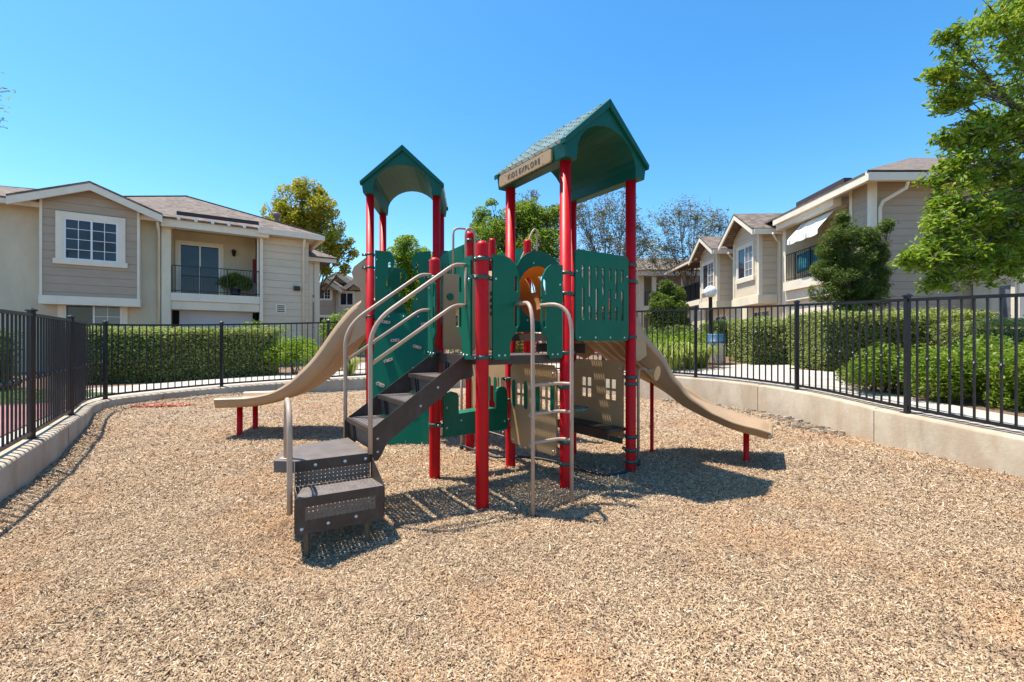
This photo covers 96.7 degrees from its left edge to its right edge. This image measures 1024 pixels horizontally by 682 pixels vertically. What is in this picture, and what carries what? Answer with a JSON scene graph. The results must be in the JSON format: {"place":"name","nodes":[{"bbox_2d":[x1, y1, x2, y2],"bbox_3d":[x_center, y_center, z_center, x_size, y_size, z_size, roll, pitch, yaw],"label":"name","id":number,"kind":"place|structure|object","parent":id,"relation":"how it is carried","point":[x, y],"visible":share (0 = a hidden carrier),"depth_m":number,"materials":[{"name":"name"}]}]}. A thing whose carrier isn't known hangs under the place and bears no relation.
{"place":"outdoors","nodes":[
{"label":"outdoors","id":0,"kind":"place"},
{"bbox_2d":[0,402,52,435],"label":"maroon path","id":1,"kind":"structure","parent":0,"point":[17,416],"depth_m":6.22,"materials":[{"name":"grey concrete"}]},
{"bbox_2d":[0,388,117,404],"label":"lawn","id":2,"kind":"structure","parent":0,"point":[98,393],"depth_m":8.63,"materials":[{"name":"plant"}]},
{"bbox_2d":[358,363,364,373],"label":"concrete path","id":3,"kind":"structure","parent":0,"point":[363,369],"depth_m":13.58,"materials":[{"name":"grey concrete"}]},
{"bbox_2d":[0,386,1023,681],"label":"play area ground","id":4,"kind":"structure","parent":0,"point":[298,411],"depth_m":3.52,"materials":[{"name":"brown wood"}]},
{"bbox_2d":[128,402,194,407],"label":"fallen petals","id":5,"kind":"object","parent":4,"relation":"on","point":[163,404],"visible":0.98,"depth_m":8.14,"materials":[{"name":"red plant"}]},
{"bbox_2d":[214,99,772,558],"bbox_3d":[-0.611,-0.609,5.923,6.055,4.177,4.940,0,0,-24],"label":"play structure","id":6,"kind":"object","parent":4,"relation":"on","point":[480,297],"visible":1,"depth_m":4.58,"materials":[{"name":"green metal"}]},
{"bbox_2d":[535,509,592,519],"bbox_3d":[0.426,1.371,3.611,0.488,0.035,0.160,0,0,-6],"label":"wear mat","id":7,"kind":"object","parent":4,"relation":"on","point":[573,512],"visible":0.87,"depth_m":3.60,"materials":[{"name":"rubber"}]},
{"bbox_2d":[660,398,845,435],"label":"chips","id":8,"kind":"object","parent":4,"relation":"on","point":[805,425],"visible":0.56,"depth_m":6.75,"materials":[{"name":"beige wood"}]},
{"bbox_2d":[0,364,1023,445],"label":"concrete path","id":9,"kind":"structure","parent":0,"point":[993,416],"depth_m":6.96,"materials":[{"name":"grey concrete"}]},
{"bbox_2d":[0,0,1023,332],"label":"sky","id":10,"kind":"structure","parent":0,"point":[747,106],"materials":[{"name":"blue"}]},
{"bbox_2d":[13,341,1023,432],"bbox_3d":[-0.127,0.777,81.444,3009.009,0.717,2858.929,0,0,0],"label":"ground","id":11,"kind":"structure","parent":0,"point":[980,404],"depth_m":8.39,"materials":[{"name":"grey concrete"}]},
{"bbox_2d":[0,72,15,128],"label":"tree","id":12,"kind":"object","parent":11,"relation":"on","point":[6,98],"visible":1,"depth_m":8.10,"materials":[{"name":"green plant"}]},
{"bbox_2d":[0,328,21,388],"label":"hedge","id":13,"kind":"object","parent":11,"relation":"on","point":[9,358],"visible":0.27,"depth_m":9.85,"materials":[{"name":"green plant"}]},
{"bbox_2d":[0,181,337,371],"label":"apartment house","id":14,"kind":"structure","parent":11,"relation":"on","point":[89,252],"depth_m":16.75,"materials":[{"name":"beige paint"}]},
{"bbox_2d":[53,210,127,267],"bbox_3d":[-14.236,-3.412,15.412,1.875,1.734,0.100,0,0,-35],"label":"window","id":15,"kind":"structure","parent":14,"relation":"in","point":[80,238],"depth_m":15.40,"materials":[{"name":"white plastic"}]},
{"bbox_2d":[58,305,127,327],"bbox_3d":[-14.609,-0.880,15.902,1.812,1.105,0.070,0,0,-35],"label":"window","id":16,"kind":"structure","parent":14,"relation":"in","point":[89,314],"depth_m":15.95,"materials":[{"name":"white plastic"}]},
{"bbox_2d":[175,239,223,294],"bbox_3d":[-12.939,-2.945,18.876,1.644,2.311,0.070,0,0,-35],"label":"glass door","id":17,"kind":"structure","parent":14,"relation":"in","point":[187,253],"depth_m":18.84,"materials":[{"name":"blue glass"}]},
{"bbox_2d":[179,310,252,334],"bbox_3d":[-12.056,-0.075,18.611,2.488,2.370,0.430,0,0,-35],"label":"garage door","id":18,"kind":"structure","parent":14,"relation":"in","point":[185,316],"depth_m":18.36,"materials":[{"name":"white metal"}]},
{"bbox_2d":[215,272,254,295],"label":"potted plant","id":19,"kind":"object","parent":14,"relation":"on","point":[235,279],"visible":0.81,"depth_m":18.77,"materials":[{"name":"green plant"}]},
{"bbox_2d":[312,264,314,294],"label":"window","id":20,"kind":"structure","parent":14,"relation":"in","point":[313,266],"depth_m":22.00,"materials":[{"name":"white plastic"}]},
{"bbox_2d":[88,323,278,383],"bbox_3d":[-8.763,0.327,12.075,4.545,1.631,1.696,0,0,-21],"label":"hedge","id":21,"kind":"object","parent":11,"relation":"on","point":[178,354],"visible":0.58,"depth_m":11.59,"materials":[{"name":"green plant"}]},
{"bbox_2d":[240,319,290,338],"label":"shrub","id":22,"kind":"object","parent":11,"relation":"on","point":[283,330],"visible":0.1,"depth_m":13.74,"materials":[{"name":"green plant"}]},
{"bbox_2d":[255,335,319,373],"bbox_3d":[-5.762,0.399,12.297,2.218,1.114,1.041,0,0,15],"label":"shrub","id":23,"kind":"object","parent":11,"relation":"on","point":[288,352],"visible":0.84,"depth_m":12.22,"materials":[{"name":"green plant"}]},
{"bbox_2d":[259,176,359,297],"bbox_3d":[-13.417,-5.086,30.249,6.832,11.292,4.084,0,0,0],"label":"tree","id":24,"kind":"object","parent":11,"relation":"on","point":[318,215],"visible":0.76,"depth_m":29.52,"materials":[{"name":"green plant"}]},
{"bbox_2d":[319,309,364,370],"bbox_3d":[-4.974,-0.028,13.454,1.398,1.893,0.928,0,0,-20],"label":"shrub","id":25,"kind":"object","parent":11,"relation":"on","point":[332,325],"visible":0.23,"depth_m":13.19,"materials":[{"name":"green plant"}]},
{"bbox_2d":[320,272,364,354],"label":"distant house","id":26,"kind":"structure","parent":11,"relation":"on","point":[341,293],"depth_m":32.36,"materials":[{"name":"grey paint"}]},
{"bbox_2d":[320,287,331,299],"bbox_3d":[-13.185,-3.322,31.985,1.127,0.938,0.070,0,0,0],"label":"window","id":27,"kind":"structure","parent":26,"relation":"in","point":[327,295],"depth_m":31.99,"materials":[{"name":"white plastic"}]},
{"bbox_2d":[320,315,331,324],"bbox_3d":[-13.185,-1.486,31.985,1.127,0.693,0.070,0,0,0],"label":"window","id":28,"kind":"structure","parent":26,"relation":"in","point":[322,317],"depth_m":31.96,"materials":[{"name":"white plastic"}]},
{"bbox_2d":[338,291,354,305],"bbox_3d":[-11.835,-3.026,32.585,1.191,1.108,0.070,0,0,0],"label":"window","id":29,"kind":"structure","parent":26,"relation":"in","point":[346,298],"depth_m":32.59,"materials":[{"name":"white plastic"}]},
{"bbox_2d":[342,357,364,374],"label":"strap leaf plant","id":30,"kind":"object","parent":11,"relation":"on","point":[352,365],"visible":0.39,"depth_m":11.52,"materials":[{"name":"plant"}]},
{"bbox_2d":[386,234,432,312],"bbox_3d":[-3.842,-1.682,17.153,2.423,4.684,2.384,0,0,0],"label":"tree","id":31,"kind":"object","parent":11,"relation":"on","point":[403,260],"visible":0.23,"depth_m":16.85,"materials":[{"name":"green plant"}]},
{"bbox_2d":[445,326,475,352],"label":"shrub","id":32,"kind":"object","parent":11,"relation":"on","point":[456,349],"visible":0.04,"depth_m":13.54,"materials":[{"name":"green plant"}]},
{"bbox_2d":[0,371,1023,501],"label":"curb wall","id":33,"kind":"structure","parent":11,"relation":"on","point":[23,462],"depth_m":5.57,"materials":[{"name":"concrete"}]},
{"bbox_2d":[0,293,1023,451],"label":"metal fence","id":34,"kind":"object","parent":33,"relation":"on","point":[69,372],"visible":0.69,"depth_m":5.80,"materials":[{"name":"black metal"}]},
{"bbox_2d":[469,198,577,345],"bbox_3d":[0.296,-2.752,19.531,4.894,6.823,3.627,0,0,0],"label":"tree","id":35,"kind":"object","parent":11,"relation":"on","point":[531,216],"visible":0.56,"depth_m":19.09,"materials":[{"name":"green plant"}]},
{"bbox_2d":[516,332,539,352],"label":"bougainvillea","id":36,"kind":"object","parent":11,"relation":"on","point":[520,348],"visible":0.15,"depth_m":12.03,"materials":[{"name":"green plant"}]},
{"bbox_2d":[515,189,546,342],"bbox_3d":[0.937,-4.261,27.260,2.969,9.642,2.137,0,0,0],"label":"sparse tree","id":37,"kind":"object","parent":11,"relation":"on","point":[532,194],"visible":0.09,"depth_m":27.11,"materials":[{"name":"green plant"}]},
{"bbox_2d":[577,187,661,307],"bbox_3d":[5.512,-3.933,24.869,5.484,8.986,3.923,0,0,0],"label":"sparse tree","id":38,"kind":"object","parent":11,"relation":"on","point":[643,243],"visible":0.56,"depth_m":24.72,"materials":[{"name":"brown plant"}]},
{"bbox_2d":[582,258,699,340],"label":"distant house","id":39,"kind":"structure","parent":11,"relation":"on","point":[648,285],"depth_m":33.10,"materials":[{"name":"grey"}]},
{"bbox_2d":[644,279,691,333],"bbox_3d":[7.604,-1.190,22.000,2.426,3.700,1.677,0,0,-25],"label":"tree","id":40,"kind":"object","parent":11,"relation":"on","point":[670,295],"visible":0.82,"depth_m":21.69,"materials":[{"name":"green plant"}]},
{"bbox_2d":[641,324,702,347],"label":"ground cover shrub","id":41,"kind":"object","parent":11,"relation":"on","point":[671,330],"visible":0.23,"depth_m":13.83,"materials":[{"name":"green plant"}]},
{"bbox_2d":[653,339,693,355],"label":"strap leaf plant","id":42,"kind":"object","parent":11,"relation":"on","point":[666,342],"visible":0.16,"depth_m":10.43,"materials":[{"name":"plant"}]},
{"bbox_2d":[645,330,708,349],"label":"ground cover shrub","id":43,"kind":"object","parent":11,"relation":"on","point":[681,339],"visible":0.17,"depth_m":12.08,"materials":[{"name":"green plant"}]},
{"bbox_2d":[658,344,699,369],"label":"strap leaf plant","id":44,"kind":"object","parent":11,"relation":"on","point":[675,358],"visible":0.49,"depth_m":9.80,"materials":[{"name":"plant"}]},
{"bbox_2d":[636,194,730,300],"bbox_3d":[10.507,-4.271,29.128,7.091,9.663,4.665,0,0,20],"label":"sparse tree","id":45,"kind":"object","parent":11,"relation":"on","point":[695,225],"visible":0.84,"depth_m":28.77,"materials":[{"name":"brown plant"}]},
{"bbox_2d":[665,342,719,368],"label":"strap leaf plant","id":46,"kind":"object","parent":11,"relation":"on","point":[692,360],"visible":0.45,"depth_m":9.96,"materials":[{"name":"plant"}]},
{"bbox_2d":[674,342,713,362],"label":"strap leaf plant","id":47,"kind":"object","parent":11,"relation":"on","point":[697,345],"visible":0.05,"depth_m":10.64,"materials":[{"name":"plant"}]},
{"bbox_2d":[682,343,726,367],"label":"strap leaf plant","id":48,"kind":"object","parent":11,"relation":"on","point":[709,349],"visible":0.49,"depth_m":10.14,"materials":[{"name":"plant"}]},
{"bbox_2d":[704,286,716,333],"bbox_3d":[5.670,-0.544,13.000,0.335,2.068,0.335,0,0,0],"label":"lamp post","id":49,"kind":"object","parent":11,"relation":"on","point":[710,292],"visible":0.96,"depth_m":12.95,"materials":[{"name":"black paint"}]},
{"bbox_2d":[707,334,725,363],"bbox_3d":[4.930,0.183,11.000,0.459,0.720,0.459,0,0,0],"label":"litter bin","id":50,"kind":"object","parent":11,"relation":"on","point":[715,342],"visible":0.68,"depth_m":10.81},
{"bbox_2d":[697,317,749,355],"bbox_3d":[6.311,-0.087,13.420,1.346,1.247,1.316,0,0,0],"label":"hedge","id":51,"kind":"object","parent":11,"relation":"on","point":[715,326],"visible":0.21,"depth_m":13.01,"materials":[{"name":"green plant"}]},
{"bbox_2d":[726,314,793,364],"bbox_3d":[6.151,0.022,10.998,1.371,1.336,1.676,0,0,4],"label":"hedge","id":52,"kind":"object","parent":11,"relation":"on","point":[756,341],"visible":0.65,"depth_m":10.46,"materials":[{"name":"green plant"}]},
{"bbox_2d":[663,158,1023,340],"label":"apartment house","id":53,"kind":"structure","parent":11,"relation":"on","point":[747,259],"depth_m":16.61,"materials":[{"name":"grey paint"}]},
{"bbox_2d":[701,258,714,293],"bbox_3d":[10.146,-3.325,23.571,0.100,1.610,1.785,0,0,2],"label":"window","id":54,"kind":"structure","parent":53,"relation":"in","point":[708,268],"depth_m":23.54,"materials":[{"name":"white plastic"}]},
{"bbox_2d":[714,313,727,320],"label":"window","id":55,"kind":"structure","parent":53,"relation":"in","point":[720,315],"depth_m":23.64,"materials":[{"name":"white glass"}]},
{"bbox_2d":[735,241,754,284],"bbox_3d":[9.975,-3.325,19.492,0.100,1.610,1.684,0,0,2],"label":"window","id":56,"kind":"structure","parent":53,"relation":"in","point":[745,254],"depth_m":19.45,"materials":[{"name":"white plastic"}]},
{"bbox_2d":[752,307,770,318],"bbox_3d":[10.691,-0.755,19.497,0.070,1.270,1.560,0,0,2],"label":"window","id":57,"kind":"structure","parent":53,"relation":"in","point":[768,310],"depth_m":19.43,"materials":[{"name":"white glass"}]},
{"bbox_2d":[796,250,819,273],"bbox_3d":[10.516,-2.850,16.055,0.050,0.720,1.602,0,0,2],"label":"balcony cloth","id":58,"kind":"object","parent":53,"relation":"hanging from","point":[813,258],"visible":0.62,"depth_m":16.22,"materials":[{"name":"blue fabric"}]},
{"bbox_2d":[787,205,847,244],"bbox_3d":[10.354,-3.905,15.506,0.972,0.951,1.746,0,0,2],"label":"awning","id":59,"kind":"object","parent":53,"relation":"attached to","point":[807,229],"visible":0.95,"depth_m":15.41,"materials":[{"name":"fabric"}]},
{"bbox_2d":[804,209,898,312],"bbox_3d":[9.022,-1.350,12.040,2.233,4.220,1.540,0,0,-28],"label":"conifer tree","id":60,"kind":"object","parent":11,"relation":"on","point":[844,272],"visible":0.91,"depth_m":11.85,"materials":[{"name":"green plant"}]},
{"bbox_2d":[835,342,920,392],"bbox_3d":[5.396,0.415,6.674,1.227,0.814,0.930,0,0,0],"label":"ground shrub","id":61,"kind":"object","parent":11,"relation":"on","point":[877,371],"visible":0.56,"depth_m":6.49,"materials":[{"name":"green plant"}]},
{"bbox_2d":[785,305,999,371],"bbox_3d":[7.740,-0.010,9.485,3.273,1.524,1.623,0,0,4],"label":"hedge","id":62,"kind":"object","parent":11,"relation":"on","point":[967,315],"visible":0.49,"depth_m":8.95,"materials":[{"name":"green plant"}]},
{"bbox_2d":[892,343,1007,401],"bbox_3d":[5.685,0.414,5.986,1.237,0.829,0.886,0,0,-9],"label":"ground shrub","id":63,"kind":"object","parent":11,"relation":"on","point":[967,376],"visible":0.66,"depth_m":5.79,"materials":[{"name":"green plant"}]},
{"bbox_2d":[887,0,1023,296],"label":"tree","id":64,"kind":"object","parent":11,"relation":"on","point":[955,228],"visible":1,"depth_m":7.14,"materials":[{"name":"green plant"}]},
{"bbox_2d":[929,314,1023,352],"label":"hedge","id":65,"kind":"object","parent":11,"relation":"on","point":[981,324],"visible":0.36,"depth_m":7.57,"materials":[{"name":"green plant"}]},
{"bbox_2d":[945,333,1023,393],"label":"ground shrub","id":66,"kind":"object","parent":11,"relation":"on","point":[981,348],"visible":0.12,"depth_m":6.08,"materials":[{"name":"green plant"}]},
{"bbox_2d":[965,335,1019,347],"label":"ground shrub","id":67,"kind":"object","parent":11,"relation":"on","point":[998,340],"visible":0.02,"depth_m":6.66,"materials":[{"name":"green plant"}]},
{"bbox_2d":[980,345,1023,410],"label":"ground shrub","id":68,"kind":"object","parent":11,"relation":"on","point":[1008,377],"visible":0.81,"depth_m":5.38,"materials":[{"name":"green plant"}]},
{"bbox_2d":[594,296,621,359],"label":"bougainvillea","id":69,"kind":"object","parent":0,"point":[609,319],"visible":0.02,"depth_m":11.93,"materials":[{"name":"green plant"}]},
{"bbox_2d":[691,363,799,375],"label":"concrete path","id":70,"kind":"structure","parent":0,"point":[738,370],"depth_m":9.80,"materials":[{"name":"grey concrete"}]},
{"bbox_2d":[744,366,848,387],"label":"concrete path","id":71,"kind":"structure","parent":0,"point":[774,374],"depth_m":8.45,"materials":[{"name":"grey concrete"}]}
]}

